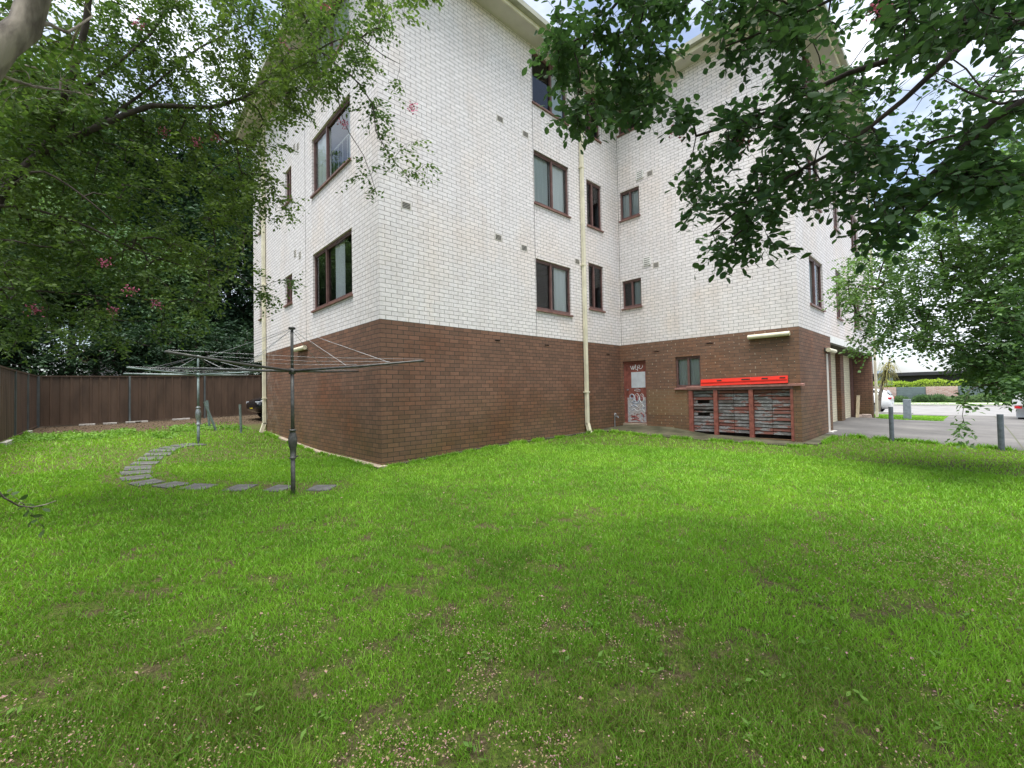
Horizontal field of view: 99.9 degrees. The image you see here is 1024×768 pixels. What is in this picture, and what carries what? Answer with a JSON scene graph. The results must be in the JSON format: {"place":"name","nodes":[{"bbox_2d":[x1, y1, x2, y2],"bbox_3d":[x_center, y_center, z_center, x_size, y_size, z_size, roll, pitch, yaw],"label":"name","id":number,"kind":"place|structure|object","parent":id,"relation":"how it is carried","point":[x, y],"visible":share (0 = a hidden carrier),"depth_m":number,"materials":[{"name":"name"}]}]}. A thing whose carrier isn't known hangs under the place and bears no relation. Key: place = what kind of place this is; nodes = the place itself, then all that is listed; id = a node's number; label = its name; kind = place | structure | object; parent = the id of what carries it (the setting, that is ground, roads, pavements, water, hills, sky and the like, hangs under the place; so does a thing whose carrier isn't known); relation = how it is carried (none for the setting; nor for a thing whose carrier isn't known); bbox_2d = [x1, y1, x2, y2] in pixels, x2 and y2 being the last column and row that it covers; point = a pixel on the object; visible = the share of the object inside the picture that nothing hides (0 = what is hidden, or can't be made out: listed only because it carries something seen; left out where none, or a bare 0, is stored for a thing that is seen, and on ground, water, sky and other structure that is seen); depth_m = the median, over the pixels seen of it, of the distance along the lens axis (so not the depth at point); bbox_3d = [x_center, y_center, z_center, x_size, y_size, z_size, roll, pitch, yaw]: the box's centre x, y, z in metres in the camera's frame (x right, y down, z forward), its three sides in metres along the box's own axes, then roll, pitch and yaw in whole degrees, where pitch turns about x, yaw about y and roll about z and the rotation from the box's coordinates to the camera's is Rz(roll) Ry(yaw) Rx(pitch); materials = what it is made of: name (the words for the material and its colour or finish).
{"place":"outdoors","nodes":[
{"label":"outdoors","id":0,"kind":"place"},
{"bbox_2d":[0,401,1023,767],"bbox_3d":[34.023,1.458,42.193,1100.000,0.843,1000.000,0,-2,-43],"label":"ground","id":1,"kind":"structure","parent":0,"point":[682,672],"depth_m":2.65,"materials":[{"name":"green plant"}]},
{"bbox_2d":[1,439,13,445],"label":"plinth block","id":2,"kind":"structure","parent":1,"relation":"on","point":[6,442],"depth_m":10.07,"materials":[{"name":"grey concrete"}]},
{"bbox_2d":[0,365,37,441],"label":"fence","id":3,"kind":"object","parent":1,"relation":"on","point":[19,402],"visible":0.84,"depth_m":12.16,"materials":[{"name":"wood"}]},
{"bbox_2d":[0,155,101,367],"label":"leafy tree","id":4,"kind":"object","parent":1,"relation":"on","point":[13,254],"visible":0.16,"depth_m":16.70,"materials":[{"name":"green plant"}]},
{"bbox_2d":[0,115,115,250],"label":"leafy tree","id":5,"kind":"object","parent":1,"relation":"on","point":[56,151],"depth_m":20.66,"materials":[{"name":"green plant"}]},
{"bbox_2d":[0,62,154,373],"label":"leafy tree","id":6,"kind":"object","parent":1,"relation":"on","point":[99,153],"visible":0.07,"depth_m":20.65,"materials":[{"name":"green plant"}]},
{"bbox_2d":[81,351,125,375],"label":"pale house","id":7,"kind":"structure","parent":1,"relation":"on","point":[104,367],"depth_m":28.92,"materials":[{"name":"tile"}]},
{"bbox_2d":[0,301,261,375],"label":"shrub","id":8,"kind":"object","parent":1,"relation":"on","point":[46,361],"visible":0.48,"depth_m":18.06,"materials":[{"name":"green plant"}]},
{"bbox_2d":[20,53,242,375],"bbox_3d":[-25.467,-8.624,25.470,17.363,21.231,9.884,0,-2,-43],"label":"leafy tree","id":9,"kind":"object","parent":1,"relation":"on","point":[93,230],"depth_m":25.41,"materials":[{"name":"green plant"}]},
{"bbox_2d":[12,422,251,442],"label":"weeds","id":10,"kind":"object","parent":1,"relation":"on","point":[74,435],"visible":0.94,"depth_m":11.88,"materials":[{"name":"green plant"}]},
{"bbox_2d":[119,474,151,480],"bbox_3d":[-5.869,1.479,6.729,0.280,0.075,0.384,-2,-2,37],"label":"stepping stone","id":11,"kind":"object","parent":1,"relation":"on","point":[137,477],"visible":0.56,"depth_m":6.71,"materials":[{"name":"grey stone"}]},
{"bbox_2d":[120,469,152,474],"bbox_3d":[-6.144,1.463,7.050,0.413,0.081,0.287,0,-2,-43],"label":"stepping stone","id":12,"kind":"object","parent":1,"relation":"on","point":[134,472],"visible":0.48,"depth_m":7.03,"materials":[{"name":"grey stone"}]},
{"bbox_2d":[124,465,151,470],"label":"stepping stone","id":13,"kind":"object","parent":1,"relation":"on","point":[147,467],"visible":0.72,"depth_m":7.34,"materials":[{"name":"grey stone"}]},
{"bbox_2d":[47,217,236,375],"bbox_3d":[-17.560,-2.991,20.411,6.543,9.426,6.375,-1,-1,6],"label":"leafy tree","id":14,"kind":"object","parent":1,"relation":"on","point":[144,310],"visible":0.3,"depth_m":19.55,"materials":[{"name":"green plant"}]},
{"bbox_2d":[29,415,260,435],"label":"leaf litter","id":15,"kind":"object","parent":1,"relation":"on","point":[148,425],"visible":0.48,"depth_m":15.93,"materials":[{"name":"brown plant"}]},
{"bbox_2d":[130,461,159,464],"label":"stepping stone","id":16,"kind":"object","parent":1,"relation":"on","point":[147,462],"visible":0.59,"depth_m":7.70,"materials":[{"name":"grey stone"}]},
{"bbox_2d":[127,479,164,486],"bbox_3d":[-5.494,1.498,6.475,0.299,0.069,0.386,-2,-1,20],"label":"stepping stone","id":17,"kind":"object","parent":1,"relation":"on","point":[150,481],"visible":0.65,"depth_m":6.46,"materials":[{"name":"grey stone"}]},
{"bbox_2d":[38,375,261,427],"bbox_3d":[-11.719,0.630,20.626,14.860,2.115,0.080,0,-2,-43],"label":"fence","id":18,"kind":"object","parent":1,"relation":"on","point":[70,400],"visible":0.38,"depth_m":17.42,"materials":[{"name":"wood"}]},
{"bbox_2d":[137,456,163,460],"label":"stepping stone","id":19,"kind":"object","parent":1,"relation":"on","point":[149,458],"visible":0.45,"depth_m":8.10,"materials":[{"name":"grey stone"}]},
{"bbox_2d":[143,452,171,455],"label":"stepping stone","id":20,"kind":"object","parent":1,"relation":"on","point":[162,454],"visible":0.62,"depth_m":8.47,"materials":[{"name":"grey stone"}]},
{"bbox_2d":[148,449,174,451],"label":"stepping stone","id":21,"kind":"object","parent":1,"relation":"on","point":[161,450],"visible":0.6,"depth_m":8.84,"materials":[{"name":"grey stone"}]},
{"bbox_2d":[152,481,187,488],"bbox_3d":[-5.066,1.516,6.410,0.308,0.068,0.347,-1,-1,14],"label":"stepping stone","id":22,"kind":"object","parent":1,"relation":"on","point":[170,484],"visible":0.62,"depth_m":6.38,"materials":[{"name":"grey stone"}]},
{"bbox_2d":[158,446,181,448],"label":"stepping stone","id":23,"kind":"object","parent":1,"relation":"on","point":[167,447],"visible":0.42,"depth_m":9.17,"materials":[{"name":"grey stone"}]},
{"bbox_2d":[98,92,259,373],"bbox_3d":[-16.707,-6.815,23.486,8.609,17.054,6.742,0,-1,-31],"label":"leafy tree","id":24,"kind":"object","parent":1,"relation":"on","point":[239,313],"visible":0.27,"depth_m":22.23,"materials":[{"name":"green plant"}]},
{"bbox_2d":[171,444,191,446],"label":"stepping stone","id":25,"kind":"object","parent":1,"relation":"on","point":[178,445],"visible":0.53,"depth_m":9.48,"materials":[{"name":"grey stone"}]},
{"bbox_2d":[123,355,261,442],"bbox_3d":[-7.252,0.509,9.954,2.537,2.352,2.537,0,-2,-43],"label":"clothes hoist","id":26,"kind":"object","parent":1,"relation":"on","point":[198,409],"visible":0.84,"depth_m":9.94,"materials":[{"name":"grey metal"}]},
{"bbox_2d":[185,443,206,445],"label":"stepping stone","id":27,"kind":"object","parent":1,"relation":"on","point":[193,444],"visible":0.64,"depth_m":9.78,"materials":[{"name":"grey stone"}]},
{"bbox_2d":[177,483,217,490],"bbox_3d":[-4.639,1.538,6.368,0.384,0.074,0.365,-1,-1,2],"label":"stepping stone","id":28,"kind":"object","parent":1,"relation":"on","point":[195,486],"visible":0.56,"depth_m":6.38,"materials":[{"name":"grey stone"}]},
{"bbox_2d":[206,400,210,428],"bbox_3d":[-10.112,1.117,14.341,0.137,1.152,0.070,-1,-1,-17],"label":"steel post","id":29,"kind":"object","parent":1,"relation":"on","point":[208,418],"visible":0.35,"depth_m":14.32,"materials":[{"name":"grey metal"}]},
{"bbox_2d":[203,401,216,429],"bbox_3d":[-9.664,1.125,13.792,0.369,1.141,0.070,0,-2,-39],"label":"steel post","id":30,"kind":"object","parent":1,"relation":"on","point":[210,416],"visible":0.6,"depth_m":13.77,"materials":[{"name":"grey metal"}]},
{"bbox_2d":[0,0,442,372],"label":"crape myrtle","id":31,"kind":"object","parent":1,"relation":"on","point":[53,140],"visible":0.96,"depth_m":5.56,"materials":[{"name":"green plant"}]},
{"bbox_2d":[0,0,444,537],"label":"crape myrtle","id":32,"kind":"object","parent":1,"relation":"on","point":[23,23],"visible":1,"depth_m":3.13,"materials":[{"name":"green plant"}]},
{"bbox_2d":[222,484,257,490],"bbox_3d":[-4.037,1.556,6.396,0.292,0.067,0.438,-1,-1,-2],"label":"stepping stone","id":33,"kind":"object","parent":1,"relation":"on","point":[239,487],"visible":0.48,"depth_m":6.39,"materials":[{"name":"grey stone"}]},
{"bbox_2d":[239,404,241,432],"bbox_3d":[-8.409,1.172,13.341,0.100,1.081,0.070,0,-2,-43],"label":"steel post","id":34,"kind":"object","parent":1,"relation":"on","point":[240,416],"visible":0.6,"depth_m":13.32,"materials":[{"name":"grey metal"}]},
{"bbox_2d":[246,397,261,417],"bbox_3d":[-9.064,0.728,18.805,1.832,1.498,4.166,-2,-2,44],"label":"parked car","id":35,"kind":"object","parent":1,"relation":"on","point":[254,405],"visible":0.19,"depth_m":17.16,"materials":[{"name":"black paint"}]},
{"bbox_2d":[262,485,290,491],"bbox_3d":[-3.469,1.566,6.399,0.284,0.064,0.407,-1,-1,4],"label":"stepping stone","id":36,"kind":"object","parent":1,"relation":"on","point":[280,487],"visible":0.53,"depth_m":6.37,"materials":[{"name":"grey stone"}]},
{"bbox_2d":[164,327,423,494],"bbox_3d":[-3.108,0.523,6.101,2.763,2.672,2.763,0,-2,-38],"label":"clothes hoist","id":37,"kind":"object","parent":1,"relation":"on","point":[292,437],"visible":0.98,"depth_m":6.06,"materials":[{"name":"metal"}]},
{"bbox_2d":[306,485,336,490],"bbox_3d":[-2.840,1.567,6.428,0.338,0.059,0.354,-1,-1,0],"label":"stepping stone","id":38,"kind":"object","parent":1,"relation":"on","point":[321,488],"visible":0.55,"depth_m":6.37,"materials":[{"name":"grey stone"}]},
{"bbox_2d":[262,430,386,468],"bbox_3d":[-5.161,1.618,10.809,0.190,0.504,8.240,0,-2,-43],"label":"footing","id":39,"kind":"object","parent":1,"relation":"on","point":[316,450],"visible":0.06,"depth_m":9.50,"materials":[{"name":"concrete"}]},
{"bbox_2d":[387,432,586,465],"bbox_3d":[-0.138,1.550,10.028,6.440,0.421,0.160,0,-2,-43],"label":"footing","id":40,"kind":"object","parent":1,"relation":"on","point":[499,445],"visible":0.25,"depth_m":9.90,"materials":[{"name":"concrete"}]},
{"bbox_2d":[0,476,1011,763],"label":"fallen leaves","id":41,"kind":"object","parent":1,"relation":"on","point":[504,662],"visible":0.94,"depth_m":2.16,"materials":[{"name":"brown plant"}]},
{"bbox_2d":[0,450,1021,766],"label":"broadleaf weeds","id":42,"kind":"object","parent":1,"relation":"on","point":[866,702],"visible":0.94,"depth_m":2.29,"materials":[{"name":"green plant"}]},
{"bbox_2d":[0,437,1023,767],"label":"fallen petals","id":43,"kind":"object","parent":1,"relation":"on","point":[512,669],"visible":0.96,"depth_m":2.08,"materials":[{"name":"plant"}]},
{"bbox_2d":[229,0,878,464],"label":"apartment building","id":44,"kind":"structure","parent":1,"relation":"on","point":[517,274],"depth_m":10.67,"materials":[{"name":"white brick"}]},
{"bbox_2d":[283,169,291,205],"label":"window","id":45,"kind":"structure","parent":44,"relation":"in","point":[289,172],"depth_m":12.10,"materials":[{"name":"paint"}]},
{"bbox_2d":[283,275,292,307],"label":"window","id":46,"kind":"structure","parent":44,"relation":"in","point":[289,301],"depth_m":12.12,"materials":[{"name":"paint"}]},
{"bbox_2d":[309,0,348,91],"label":"window","id":47,"kind":"structure","parent":44,"relation":"in","point":[345,1],"depth_m":9.89,"materials":[{"name":"paint"}]},
{"bbox_2d":[310,97,350,198],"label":"window","id":48,"kind":"structure","parent":44,"relation":"in","point":[332,145],"depth_m":10.43,"materials":[{"name":"glass"}]},
{"bbox_2d":[311,229,352,312],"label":"window","id":49,"kind":"structure","parent":44,"relation":"in","point":[333,264],"depth_m":10.47,"materials":[{"name":"glass"}]},
{"bbox_2d":[532,53,568,125],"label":"window","id":50,"kind":"structure","parent":44,"relation":"in","point":[539,86],"depth_m":12.03,"materials":[{"name":"glass"}]},
{"bbox_2d":[534,151,570,218],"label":"window","id":51,"kind":"structure","parent":44,"relation":"in","point":[550,178],"depth_m":11.56,"materials":[{"name":"glass"}]},
{"bbox_2d":[536,259,573,316],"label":"window","id":52,"kind":"structure","parent":44,"relation":"in","point":[552,280],"depth_m":11.91,"materials":[{"name":"glass"}]},
{"bbox_2d":[584,90,601,143],"bbox_3d":[1.859,-7.949,13.399,0.800,1.355,1.645,0,-2,-43],"label":"window","id":53,"kind":"structure","parent":44,"relation":"in","point":[596,134],"depth_m":13.11,"materials":[{"name":"paint"}]},
{"bbox_2d":[586,180,603,232],"bbox_3d":[1.910,-5.253,13.338,0.800,1.411,1.645,0,-2,-43],"label":"window","id":54,"kind":"structure","parent":44,"relation":"in","point":[593,191],"depth_m":13.06,"materials":[{"name":"glass"}]},
{"bbox_2d":[588,263,605,312],"bbox_3d":[1.960,-2.814,13.286,0.792,1.390,1.645,0,-2,-43],"label":"window","id":55,"kind":"structure","parent":44,"relation":"in","point":[595,272],"depth_m":13.02,"materials":[{"name":"glass"}]},
{"bbox_2d":[617,109,634,137],"bbox_3d":[4.131,-8.208,13.846,1.645,0.905,0.720,0,-2,-43],"label":"window","id":56,"kind":"structure","parent":44,"relation":"in","point":[632,126],"depth_m":13.53,"materials":[{"name":"paint"}]},
{"bbox_2d":[619,186,640,222],"bbox_3d":[3.661,-5.527,13.296,0.215,0.938,0.730,0,-2,-43],"label":"window","id":57,"kind":"structure","parent":44,"relation":"in","point":[630,198],"depth_m":13.30,"materials":[{"name":"glass"}]},
{"bbox_2d":[621,278,642,310],"bbox_3d":[4.237,-2.751,13.722,1.645,0.905,0.705,0,-2,-43],"label":"window","id":58,"kind":"structure","parent":44,"relation":"in","point":[631,288],"depth_m":13.25,"materials":[{"name":"glass"}]},
{"bbox_2d":[623,360,646,425],"bbox_3d":[3.766,0.328,13.140,0.200,2.053,0.784,0,-2,-43],"label":"door","id":59,"kind":"structure","parent":44,"relation":"in","point":[635,396],"depth_m":13.18,"materials":[{"name":"red paint"}]},
{"bbox_2d":[674,356,701,389],"bbox_3d":[4.913,-0.305,11.955,0.215,0.921,0.760,0,-2,-43],"label":"window","id":60,"kind":"structure","parent":44,"relation":"in","point":[688,369],"depth_m":11.97,"materials":[{"name":"glass"}]},
{"bbox_2d":[701,375,787,385],"bbox_3d":[5.798,-0.073,10.883,0.044,0.200,2.040,0,-2,-43],"label":"barrier board","id":61,"kind":"object","parent":44,"relation":"on","point":[748,380],"visible":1,"depth_m":10.80,"materials":[{"name":"red plastic"}]},
{"bbox_2d":[801,51,813,98],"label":"window","id":62,"kind":"structure","parent":44,"relation":"in","point":[803,57],"depth_m":11.64,"materials":[{"name":"paint"}]},
{"bbox_2d":[805,155,822,212],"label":"window","id":63,"kind":"structure","parent":44,"relation":"in","point":[806,159],"depth_m":11.58,"materials":[{"name":"glass"}]},
{"bbox_2d":[809,256,825,311],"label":"window","id":64,"kind":"structure","parent":44,"relation":"in","point":[814,268],"depth_m":11.53,"materials":[{"name":"glass"}]},
{"bbox_2d":[832,186,840,234],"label":"window","id":65,"kind":"structure","parent":44,"relation":"in","point":[835,210],"depth_m":13.40,"materials":[{"name":"paint"}]},
{"bbox_2d":[835,271,843,320],"bbox_3d":[10.063,-2.726,13.304,0.860,1.513,0.150,0,-2,-43],"label":"window","id":66,"kind":"structure","parent":44,"relation":"in","point":[836,274],"depth_m":13.30,"materials":[{"name":"paint"}]},
{"bbox_2d":[850,215,856,251],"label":"window","id":67,"kind":"structure","parent":44,"relation":"in","point":[852,220],"depth_m":15.54,"materials":[{"name":"glass"}]},
{"bbox_2d":[854,300,862,330],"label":"window","id":68,"kind":"structure","parent":44,"relation":"in","point":[857,307],"depth_m":15.93,"materials":[{"name":"paint"}]},
{"bbox_2d":[593,425,803,445],"bbox_3d":[4.442,1.455,11.036,1.914,0.562,4.970,0,-2,-43],"label":"concrete apron","id":69,"kind":"object","parent":1,"relation":"on","point":[668,432],"depth_m":11.40,"materials":[{"name":"concrete"}]},
{"bbox_2d":[522,0,1023,283],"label":"crape myrtle","id":70,"kind":"object","parent":1,"relation":"on","point":[788,25],"visible":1,"depth_m":2.97,"materials":[{"name":"green plant"}]},
{"bbox_2d":[804,434,838,445],"bbox_3d":[7.606,1.474,10.618,2.350,0.284,0.340,0,-2,-43],"label":"footing","id":71,"kind":"object","parent":1,"relation":"on","point":[815,441],"visible":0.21,"depth_m":10.32,"materials":[{"name":"concrete"}]},
{"bbox_2d":[877,358,901,411],"bbox_3d":[20.249,0.121,23.187,1.110,3.045,1.058,-1,-1,-2],"label":"palm tree","id":72,"kind":"object","parent":1,"relation":"on","point":[885,372],"visible":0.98,"depth_m":23.22,"materials":[{"name":"green plant"}]},
{"bbox_2d":[888,407,893,440],"bbox_3d":[9.175,1.062,10.410,0.090,1.020,0.090,0,-2,-43],"label":"steel bollard","id":73,"kind":"object","parent":1,"relation":"on","point":[891,422],"visible":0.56,"depth_m":10.38,"materials":[{"name":"grey metal"}]},
{"bbox_2d":[874,412,912,413],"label":"kerb","id":74,"kind":"structure","parent":1,"relation":"on","point":[893,412],"depth_m":22.83,"materials":[{"name":"concrete"}]},
{"bbox_2d":[893,395,909,401],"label":"border plants","id":75,"kind":"object","parent":1,"relation":"on","point":[898,398],"visible":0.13,"depth_m":36.34,"materials":[{"name":"green plant"}]},
{"bbox_2d":[903,399,911,418],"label":"service pillar","id":76,"kind":"structure","parent":1,"relation":"on","point":[907,414],"depth_m":16.53,"materials":[{"name":"grey metal"}]},
{"bbox_2d":[818,128,1023,453],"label":"crape myrtle","id":77,"kind":"object","parent":1,"relation":"on","point":[1003,372],"visible":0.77,"depth_m":6.55,"materials":[{"name":"green plant"}]},
{"bbox_2d":[873,370,977,386],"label":"neighbour house","id":78,"kind":"structure","parent":1,"relation":"on","point":[910,377],"depth_m":40.99,"materials":[{"name":"brown brick"}]},
{"bbox_2d":[878,386,1004,401],"bbox_3d":[40.212,0.790,29.809,0.250,1.643,42.550,0,-2,-43],"label":"street fence","id":79,"kind":"object","parent":1,"relation":"on","point":[911,392],"visible":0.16,"depth_m":35.64,"materials":[{"name":"grey brick"}]},
{"bbox_2d":[873,378,979,386],"bbox_3d":[40.597,0.024,30.596,1.447,1.735,42.266,0,-2,-43],"label":"hedge","id":80,"kind":"object","parent":79,"relation":"on","point":[930,381],"visible":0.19,"depth_m":36.41,"materials":[{"name":"green plant"}]},
{"bbox_2d":[894,404,1015,406],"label":"kerb","id":81,"kind":"structure","parent":1,"relation":"on","point":[947,405],"depth_m":30.95,"materials":[{"name":"concrete"}]},
{"bbox_2d":[911,392,1002,402],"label":"border plants","id":82,"kind":"object","parent":1,"relation":"on","point":[979,397],"visible":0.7,"depth_m":34.40,"materials":[{"name":"green plant"}]},
{"bbox_2d":[996,414,1004,450],"bbox_3d":[10.301,1.118,9.071,0.100,0.960,0.100,0,-2,-43],"label":"steel bollard","id":83,"kind":"object","parent":1,"relation":"on","point":[1000,432],"visible":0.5,"depth_m":9.04,"materials":[{"name":"grey metal"}]},
{"bbox_2d":[0,0,1023,375],"label":"sky","id":84,"kind":"structure","parent":0,"point":[856,42],"materials":[{"name":"white"}]},
{"bbox_2d":[826,414,1023,448],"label":"driveway","id":85,"kind":"structure","parent":0,"point":[984,428],"depth_m":12.84,"materials":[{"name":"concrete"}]},
{"bbox_2d":[856,395,859,416],"bbox_3d":[13.906,0.913,17.312,0.176,0.920,0.140,0,-2,-43],"label":"timber plank","id":86,"kind":"object","parent":85,"relation":"on","point":[857,404],"visible":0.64,"depth_m":17.29,"materials":[{"name":"beige wood"}]},
{"bbox_2d":[862,414,871,417],"bbox_3d":[14.178,1.277,17.197,0.318,0.143,0.226,-2,-2,39],"label":"rubble block","id":87,"kind":"object","parent":85,"relation":"on","point":[867,415],"depth_m":17.11,"materials":[{"name":"stone"}]},
{"bbox_2d":[839,435,1023,450],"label":"driveway edge","id":88,"kind":"object","parent":85,"relation":"on","point":[945,443],"visible":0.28,"depth_m":9.60,"materials":[{"name":"concrete"}]},
{"bbox_2d":[1012,393,1023,418],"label":"utility truck","id":89,"kind":"object","parent":85,"relation":"on","point":[1019,412],"visible":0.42,"depth_m":17.21,"materials":[{"name":"metal"}]},
{"bbox_2d":[883,406,1015,415],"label":"road","id":90,"kind":"structure","parent":0,"point":[945,410],"depth_m":26.09,"materials":[{"name":"grey asphalt"}]},
{"bbox_2d":[874,390,894,411],"bbox_3d":[20.603,1.044,26.394,1.832,1.498,4.188,0,-2,-43],"label":"parked car","id":91,"kind":"object","parent":90,"relation":"on","point":[887,400],"visible":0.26,"depth_m":24.58,"materials":[{"name":"white paint"}]},
{"bbox_2d":[911,403,1001,403],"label":"footpath","id":92,"kind":"structure","parent":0,"point":[952,403],"depth_m":32.70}
]}

